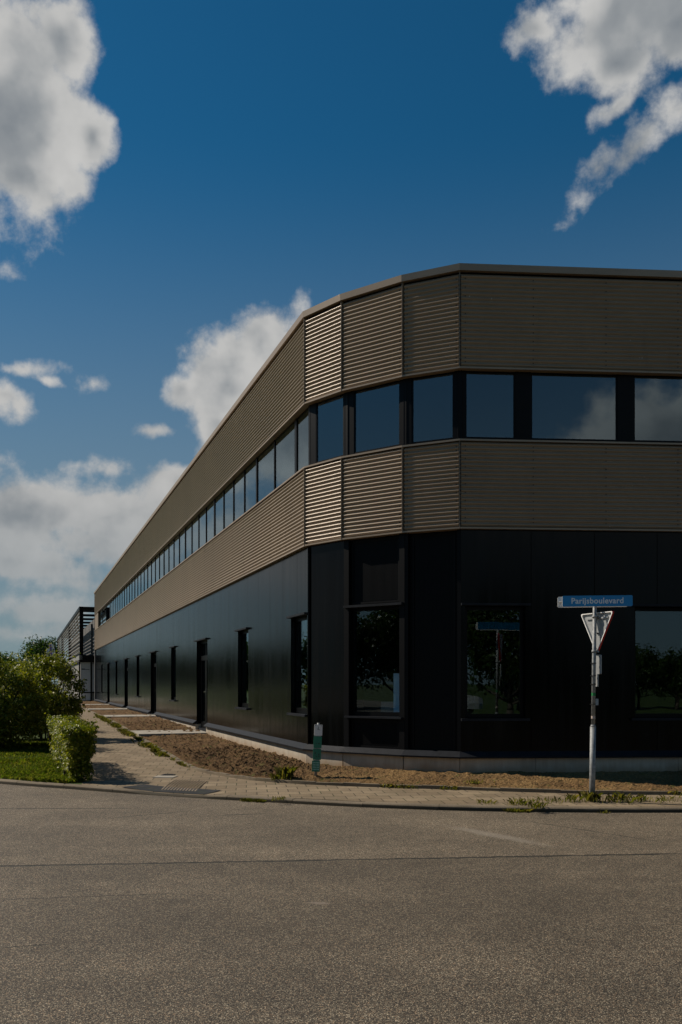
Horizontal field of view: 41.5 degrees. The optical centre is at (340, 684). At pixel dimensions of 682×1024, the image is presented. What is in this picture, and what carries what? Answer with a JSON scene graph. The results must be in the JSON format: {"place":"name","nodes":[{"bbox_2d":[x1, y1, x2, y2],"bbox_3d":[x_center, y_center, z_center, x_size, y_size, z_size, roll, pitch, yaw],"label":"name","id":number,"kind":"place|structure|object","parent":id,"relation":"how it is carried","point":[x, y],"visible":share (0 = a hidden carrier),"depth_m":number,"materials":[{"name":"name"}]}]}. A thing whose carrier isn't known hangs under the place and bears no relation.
{"place":"outdoors","nodes":[
{"label":"outdoors","id":0,"kind":"place"},
{"bbox_2d":[0,731,84,783],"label":"lawn","id":1,"kind":"structure","parent":0,"point":[43,735],"depth_m":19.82,"materials":[{"name":"green plant"}]},
{"bbox_2d":[0,650,52,747],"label":"shrub","id":2,"kind":"object","parent":1,"relation":"on","point":[22,700],"visible":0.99,"depth_m":20.72,"materials":[{"name":"green plant"}]},
{"bbox_2d":[0,651,63,692],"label":"shrub","id":3,"kind":"object","parent":1,"relation":"on","point":[52,684],"visible":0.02,"depth_m":26.83,"materials":[{"name":"green plant"}]},
{"bbox_2d":[10,643,87,739],"bbox_3d":[-7.828,0.290,23.525,2.342,2.748,2.267,0,0,0],"label":"shrub","id":4,"kind":"object","parent":1,"relation":"on","point":[63,672],"visible":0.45,"depth_m":23.38,"materials":[{"name":"green plant"}]},
{"bbox_2d":[44,712,99,781],"bbox_3d":[-4.815,1.058,15.967,0.710,1.084,4.043,0,0,-21],"label":"hedge","id":5,"kind":"object","parent":1,"relation":"on","point":[73,755],"visible":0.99,"depth_m":14.27,"materials":[{"name":"green plant"}]},
{"bbox_2d":[86,708,126,709],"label":"paved path","id":6,"kind":"structure","parent":0,"point":[105,708],"depth_m":45.20,"materials":[{"name":"concrete"}]},
{"bbox_2d":[104,715,154,717],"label":"paved path","id":7,"kind":"structure","parent":0,"point":[111,716],"depth_m":34.46,"materials":[{"name":"concrete"}]},
{"bbox_2d":[132,730,206,735],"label":"paved path","id":8,"kind":"structure","parent":0,"point":[152,732],"depth_m":24.92,"materials":[{"name":"concrete"}]},
{"bbox_2d":[0,784,681,1023],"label":"road","id":9,"kind":"structure","parent":0,"point":[120,908],"depth_m":6.28,"materials":[{"name":"grey asphalt"}]},
{"bbox_2d":[0,779,681,812],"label":"kerb","id":10,"kind":"structure","parent":9,"relation":"on","point":[500,808],"depth_m":11.66,"materials":[{"name":"concrete"}]},
{"bbox_2d":[82,707,681,794],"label":"edging","id":11,"kind":"object","parent":9,"relation":"on","point":[537,790],"visible":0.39,"depth_m":13.30,"materials":[{"name":"concrete"}]},
{"bbox_2d":[0,0,681,683],"label":"sky","id":12,"kind":"structure","parent":0,"point":[182,181],"materials":[{"name":"blue"}]},
{"bbox_2d":[66,709,681,806],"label":"pavement","id":13,"kind":"structure","parent":0,"point":[119,759],"depth_m":13.42,"materials":[{"name":"tile"}]},
{"bbox_2d":[153,774,176,777],"bbox_3d":[-2.897,1.532,15.047,0.340,0.019,0.556,0,0,6],"label":"drain cover","id":14,"kind":"object","parent":13,"relation":"on","point":[166,776],"visible":1,"depth_m":14.91,"materials":[{"name":"concrete"}]},
{"bbox_2d":[125,784,219,793],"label":"dark slabs","id":15,"kind":"structure","parent":13,"relation":"on","point":[145,787],"depth_m":13.28,"materials":[{"name":"concrete"}]},
{"bbox_2d":[161,779,206,790],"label":"tactile paving","id":16,"kind":"structure","parent":13,"relation":"on","point":[190,785],"depth_m":13.76,"materials":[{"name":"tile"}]},
{"bbox_2d":[88,710,681,813],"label":"weeds","id":17,"kind":"object","parent":13,"relation":"on","point":[156,751],"visible":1,"depth_m":11.86,"materials":[{"name":"green plant"}]},
{"bbox_2d":[81,701,681,790],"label":"soil bed","id":18,"kind":"object","parent":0,"point":[207,751],"visible":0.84,"depth_m":14.47,"materials":[{"name":"brown soil"}]},
{"bbox_2d":[269,773,283,779],"bbox_3d":[-1.017,1.445,14.152,0.279,0.130,0.339,0,0,0],"label":"grass tuft","id":19,"kind":"object","parent":18,"relation":"on","point":[276,776],"visible":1,"depth_m":14.13,"materials":[{"name":"green plant"}]},
{"bbox_2d":[274,764,299,779],"bbox_3d":[-0.849,1.377,14.287,0.376,0.245,0.508,0,0,-37],"label":"grass tuft","id":20,"kind":"object","parent":18,"relation":"on","point":[286,772],"visible":1,"depth_m":14.23,"materials":[{"name":"green plant"}]},
{"bbox_2d":[312,723,322,775],"bbox_3d":[-0.380,1.085,14.348,0.174,0.932,0.066,0,0,0],"label":"valve marker post","id":21,"kind":"object","parent":18,"relation":"on","point":[318,727],"visible":0.98,"depth_m":14.32,"materials":[{"name":"green plastic"}]},
{"bbox_2d":[464,778,494,783],"bbox_3d":[2.030,1.444,13.520,0.437,0.072,0.415,0,0,-14],"label":"grass tuft","id":22,"kind":"object","parent":18,"relation":"on","point":[472,781],"visible":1,"depth_m":13.47,"materials":[{"name":"green plant"}]},
{"bbox_2d":[381,701,394,716],"bbox_3d":[0.976,0.780,15.313,0.676,0.960,0.060,0,0,36],"label":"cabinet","id":23,"kind":"object","parent":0,"point":[387,706],"visible":0.14,"depth_m":15.41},
{"label":"ground","id":24,"kind":"structure","parent":0,"visible":0},
{"bbox_2d":[1,651,18,665],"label":"broadleaf tree","id":25,"kind":"object","parent":24,"relation":"on","point":[5,657],"visible":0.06,"depth_m":87.71,"materials":[{"name":"green plant"}]},
{"bbox_2d":[16,634,60,659],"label":"broadleaf tree","id":26,"kind":"object","parent":24,"relation":"on","point":[40,649],"visible":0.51,"depth_m":120.87,"materials":[{"name":"green plant"}]},
{"bbox_2d":[49,644,54,677],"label":"banner flag","id":27,"kind":"object","parent":24,"relation":"on","point":[51,648],"visible":0.28,"depth_m":85.45,"materials":[{"name":"grey fabric"}]},
{"bbox_2d":[94,263,681,772],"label":"office building","id":28,"kind":"structure","parent":24,"relation":"on","point":[440,489],"depth_m":14.56,"materials":[{"name":"beige metal"}]},
{"bbox_2d":[99,610,101,625],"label":"window","id":29,"kind":"structure","parent":28,"relation":"in","point":[100,613],"depth_m":61.22,"materials":[{"name":"black glass"}]},
{"bbox_2d":[103,606,105,622],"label":"window","id":30,"kind":"structure","parent":28,"relation":"in","point":[104,609],"depth_m":58.10,"materials":[{"name":"black glass"}]},
{"bbox_2d":[106,602,109,620],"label":"window","id":31,"kind":"structure","parent":28,"relation":"in","point":[108,605],"depth_m":55.29,"materials":[{"name":"black glass"}]},
{"bbox_2d":[109,664,109,701],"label":"door","id":32,"kind":"structure","parent":28,"relation":"in","point":[109,664],"depth_m":55.42,"materials":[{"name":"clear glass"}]},
{"bbox_2d":[110,600,111,617],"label":"window","id":33,"kind":"structure","parent":28,"relation":"in","point":[111,600],"depth_m":53.63,"materials":[{"name":"blue glass"}]},
{"bbox_2d":[118,592,119,611],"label":"window","id":34,"kind":"structure","parent":28,"relation":"in","point":[119,592],"depth_m":48.99,"materials":[{"name":"blue glass"}]},
{"bbox_2d":[120,590,121,609],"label":"window","id":35,"kind":"structure","parent":28,"relation":"in","point":[121,590],"depth_m":47.96,"materials":[{"name":"blue glass"}]},
{"bbox_2d":[122,588,123,607],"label":"window","id":36,"kind":"structure","parent":28,"relation":"in","point":[123,588],"depth_m":46.80,"materials":[{"name":"blue glass"}]},
{"bbox_2d":[124,586,125,606],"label":"window","id":37,"kind":"structure","parent":28,"relation":"in","point":[125,586],"depth_m":46.03,"materials":[{"name":"blue glass"}]},
{"bbox_2d":[127,660,127,705],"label":"door","id":38,"kind":"structure","parent":28,"relation":"in","point":[127,660],"depth_m":45.74,"materials":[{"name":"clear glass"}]},
{"bbox_2d":[127,583,128,604],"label":"window","id":39,"kind":"structure","parent":28,"relation":"in","point":[128,583],"depth_m":44.68,"materials":[{"name":"blue glass"}]},
{"bbox_2d":[129,581,131,602],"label":"window","id":40,"kind":"structure","parent":28,"relation":"in","point":[130,583],"depth_m":43.68,"materials":[{"name":"blue glass"}]},
{"bbox_2d":[132,579,133,600],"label":"window","id":41,"kind":"structure","parent":28,"relation":"in","point":[133,579],"depth_m":42.65,"materials":[{"name":"blue glass"}]},
{"bbox_2d":[135,576,136,597],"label":"window","id":42,"kind":"structure","parent":28,"relation":"in","point":[136,576],"depth_m":41.50,"materials":[{"name":"blue glass"}]},
{"bbox_2d":[138,573,139,595],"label":"window","id":43,"kind":"structure","parent":28,"relation":"in","point":[139,573],"depth_m":40.39,"materials":[{"name":"blue glass"}]},
{"bbox_2d":[141,569,143,593],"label":"window","id":44,"kind":"structure","parent":28,"relation":"in","point":[142,572],"depth_m":39.18,"materials":[{"name":"blue glass"}]},
{"bbox_2d":[144,566,146,590],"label":"window","id":45,"kind":"structure","parent":28,"relation":"in","point":[145,569],"depth_m":38.20,"materials":[{"name":"blue glass"}]},
{"bbox_2d":[148,562,150,587],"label":"window","id":46,"kind":"structure","parent":28,"relation":"in","point":[149,565],"depth_m":36.97,"materials":[{"name":"blue glass"}]},
{"bbox_2d":[151,558,154,585],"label":"window","id":47,"kind":"structure","parent":28,"relation":"in","point":[153,561],"depth_m":35.91,"materials":[{"name":"blue glass"}]},
{"bbox_2d":[154,653,155,712],"bbox_3d":[-7.254,0.018,35.436,0.120,2.505,1.650,0,0,-19],"label":"door","id":48,"kind":"structure","parent":28,"relation":"in","point":[154,653],"depth_m":35.97,"materials":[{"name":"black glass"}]},
{"bbox_2d":[155,554,158,582],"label":"window","id":49,"kind":"structure","parent":28,"relation":"in","point":[157,557],"depth_m":34.81,"materials":[{"name":"blue glass"}]},
{"bbox_2d":[159,550,162,578],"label":"window","id":50,"kind":"structure","parent":28,"relation":"in","point":[161,553],"depth_m":33.70,"materials":[{"name":"blue glass"}]},
{"bbox_2d":[164,545,167,575],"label":"window","id":51,"kind":"structure","parent":28,"relation":"in","point":[166,548],"depth_m":32.57,"materials":[{"name":"blue glass"}]},
{"bbox_2d":[169,540,172,571],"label":"window","id":52,"kind":"structure","parent":28,"relation":"in","point":[171,543],"depth_m":31.45,"materials":[{"name":"blue glass"}]},
{"bbox_2d":[174,648,175,699],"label":"window","id":53,"kind":"structure","parent":28,"relation":"in","point":[174,648],"depth_m":31.10,"materials":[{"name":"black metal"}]},
{"bbox_2d":[174,534,178,567],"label":"window","id":54,"kind":"structure","parent":28,"relation":"in","point":[176,540],"depth_m":30.34,"materials":[{"name":"blue glass"}]},
{"bbox_2d":[179,529,184,563],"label":"window","id":55,"kind":"structure","parent":28,"relation":"in","point":[181,535],"depth_m":29.18,"materials":[{"name":"blue glass"}]},
{"bbox_2d":[185,523,190,558],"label":"window","id":56,"kind":"structure","parent":28,"relation":"in","point":[188,529],"depth_m":28.10,"materials":[{"name":"blue glass"}]},
{"bbox_2d":[192,516,197,553],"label":"window","id":57,"kind":"structure","parent":28,"relation":"in","point":[195,522],"depth_m":26.95,"materials":[{"name":"blue glass"}]},
{"bbox_2d":[198,641,206,731],"bbox_3d":[-3.833,0.083,25.721,0.200,2.635,1.650,0,0,-19],"label":"door","id":58,"kind":"structure","parent":28,"relation":"in","point":[203,658],"depth_m":26.07,"materials":[{"name":"black glass"}]},
{"bbox_2d":[199,508,205,547],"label":"window","id":59,"kind":"structure","parent":28,"relation":"in","point":[202,516],"depth_m":25.88,"materials":[{"name":"blue glass"}]},
{"bbox_2d":[206,500,213,542],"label":"window","id":60,"kind":"structure","parent":28,"relation":"in","point":[210,508],"depth_m":24.76,"materials":[{"name":"blue glass"}]},
{"bbox_2d":[215,491,222,535],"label":"window","id":61,"kind":"structure","parent":28,"relation":"in","point":[219,499],"depth_m":23.61,"materials":[{"name":"blue glass"}]},
{"bbox_2d":[224,482,232,528],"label":"window","id":62,"kind":"structure","parent":28,"relation":"in","point":[228,491],"depth_m":22.56,"materials":[{"name":"blue glass"}]},
{"bbox_2d":[233,471,243,521],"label":"window","id":63,"kind":"structure","parent":28,"relation":"in","point":[238,484],"depth_m":21.50,"materials":[{"name":"blue glass"}]},
{"bbox_2d":[242,631,247,706],"bbox_3d":[-2.151,-0.350,20.853,0.060,1.772,1.044,0,0,-19],"label":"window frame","id":64,"kind":"structure","parent":28,"relation":"in","point":[244,704],"depth_m":21.29,"materials":[{"name":"black metal"}]},
{"bbox_2d":[244,459,255,512],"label":"window","id":65,"kind":"structure","parent":28,"relation":"in","point":[250,472],"depth_m":20.35,"materials":[{"name":"blue glass"}]},
{"bbox_2d":[257,441,273,502],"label":"window","id":66,"kind":"structure","parent":28,"relation":"in","point":[265,461],"depth_m":19.08,"materials":[{"name":"blue glass"}]},
{"bbox_2d":[275,421,294,488],"bbox_3d":[-1.082,-4.413,17.648,0.060,1.094,1.458,0,0,-19],"label":"window","id":67,"kind":"structure","parent":28,"relation":"in","point":[285,442],"depth_m":17.61,"materials":[{"name":"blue glass"}]},
{"bbox_2d":[295,616,306,713],"bbox_3d":[-0.654,-0.350,16.578,0.060,1.772,1.094,0,0,-19],"label":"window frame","id":68,"kind":"structure","parent":28,"relation":"in","point":[299,710],"depth_m":17.03,"materials":[{"name":"black metal"}]},
{"bbox_2d":[297,408,307,471],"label":"window","id":69,"kind":"structure","parent":28,"relation":"in","point":[302,421],"depth_m":16.53,"materials":[{"name":"grey glass"}]},
{"bbox_2d":[316,394,343,462],"bbox_3d":[-0.174,-4.413,15.675,0.060,1.094,0.713,0,0,-43],"label":"window","id":70,"kind":"structure","parent":28,"relation":"in","point":[329,412],"depth_m":15.66,"materials":[{"name":"blue glass"}]},
{"bbox_2d":[352,606,398,716],"bbox_3d":[0.618,-0.376,15.079,1.005,1.819,0.060,0,0,36],"label":"window","id":71,"kind":"structure","parent":28,"relation":"in","point":[354,611],"depth_m":15.32,"materials":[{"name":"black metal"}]},
{"bbox_2d":[354,381,399,453],"bbox_3d":[0.611,-4.413,15.010,0.917,1.094,0.060,0,0,36],"label":"window","id":72,"kind":"structure","parent":28,"relation":"in","point":[376,408],"depth_m":14.99,"materials":[{"name":"blue glass"}]},
{"bbox_2d":[394,673,398,711],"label":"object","id":73,"kind":"object","parent":28,"relation":"in","point":[396,692],"visible":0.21,"depth_m":15.08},
{"bbox_2d":[412,372,453,443],"bbox_3d":[1.482,-4.413,14.490,0.705,1.094,0.060,0,0,25],"label":"window","id":74,"kind":"structure","parent":28,"relation":"in","point":[432,395],"depth_m":14.47,"materials":[{"name":"blue glass"}]},
{"bbox_2d":[465,371,514,439],"bbox_3d":[2.367,-4.413,14.336,0.796,1.094,0.060,0,0,-4],"label":"window","id":75,"kind":"structure","parent":28,"relation":"in","point":[489,396],"depth_m":14.32,"materials":[{"name":"blue glass"}]},
{"bbox_2d":[465,606,522,717],"bbox_3d":[2.437,-0.350,14.412,0.964,1.772,0.060,0,0,-4],"label":"window","id":76,"kind":"structure","parent":28,"relation":"in","point":[520,609],"depth_m":14.40,"materials":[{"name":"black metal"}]},
{"bbox_2d":[531,373,616,441],"bbox_3d":[3.729,-4.413,14.434,1.406,1.094,0.060,0,0,-4],"label":"window","id":77,"kind":"structure","parent":28,"relation":"in","point":[564,407],"depth_m":14.42,"materials":[{"name":"blue glass"}]},
{"bbox_2d":[634,375,681,442],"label":"window","id":78,"kind":"structure","parent":28,"relation":"in","point":[657,399],"depth_m":14.52,"materials":[{"name":"blue glass"}]},
{"bbox_2d":[635,608,681,716],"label":"window","id":79,"kind":"structure","parent":28,"relation":"in","point":[636,609],"depth_m":14.58,"materials":[{"name":"black metal"}]},
{"bbox_2d":[558,595,632,800],"bbox_3d":[3.353,0.269,11.903,0.951,2.864,0.421,0,0,22],"label":"street sign post","id":80,"kind":"object","parent":24,"relation":"on","point":[596,624],"visible":1,"depth_m":11.84,"materials":[{"name":"metal"}]},
{"label":"forecourt","id":81,"kind":"structure","parent":0,"visible":0},
{"bbox_2d":[57,606,93,700],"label":"slatted office","id":82,"kind":"structure","parent":81,"relation":"on","point":[80,646],"depth_m":71.95,"materials":[{"name":"metal"}]},
{"bbox_2d":[92,664,93,691],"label":"glass door","id":83,"kind":"structure","parent":82,"relation":"in","point":[92,664],"depth_m":66.50,"materials":[{"name":"grey glass"}]}
]}

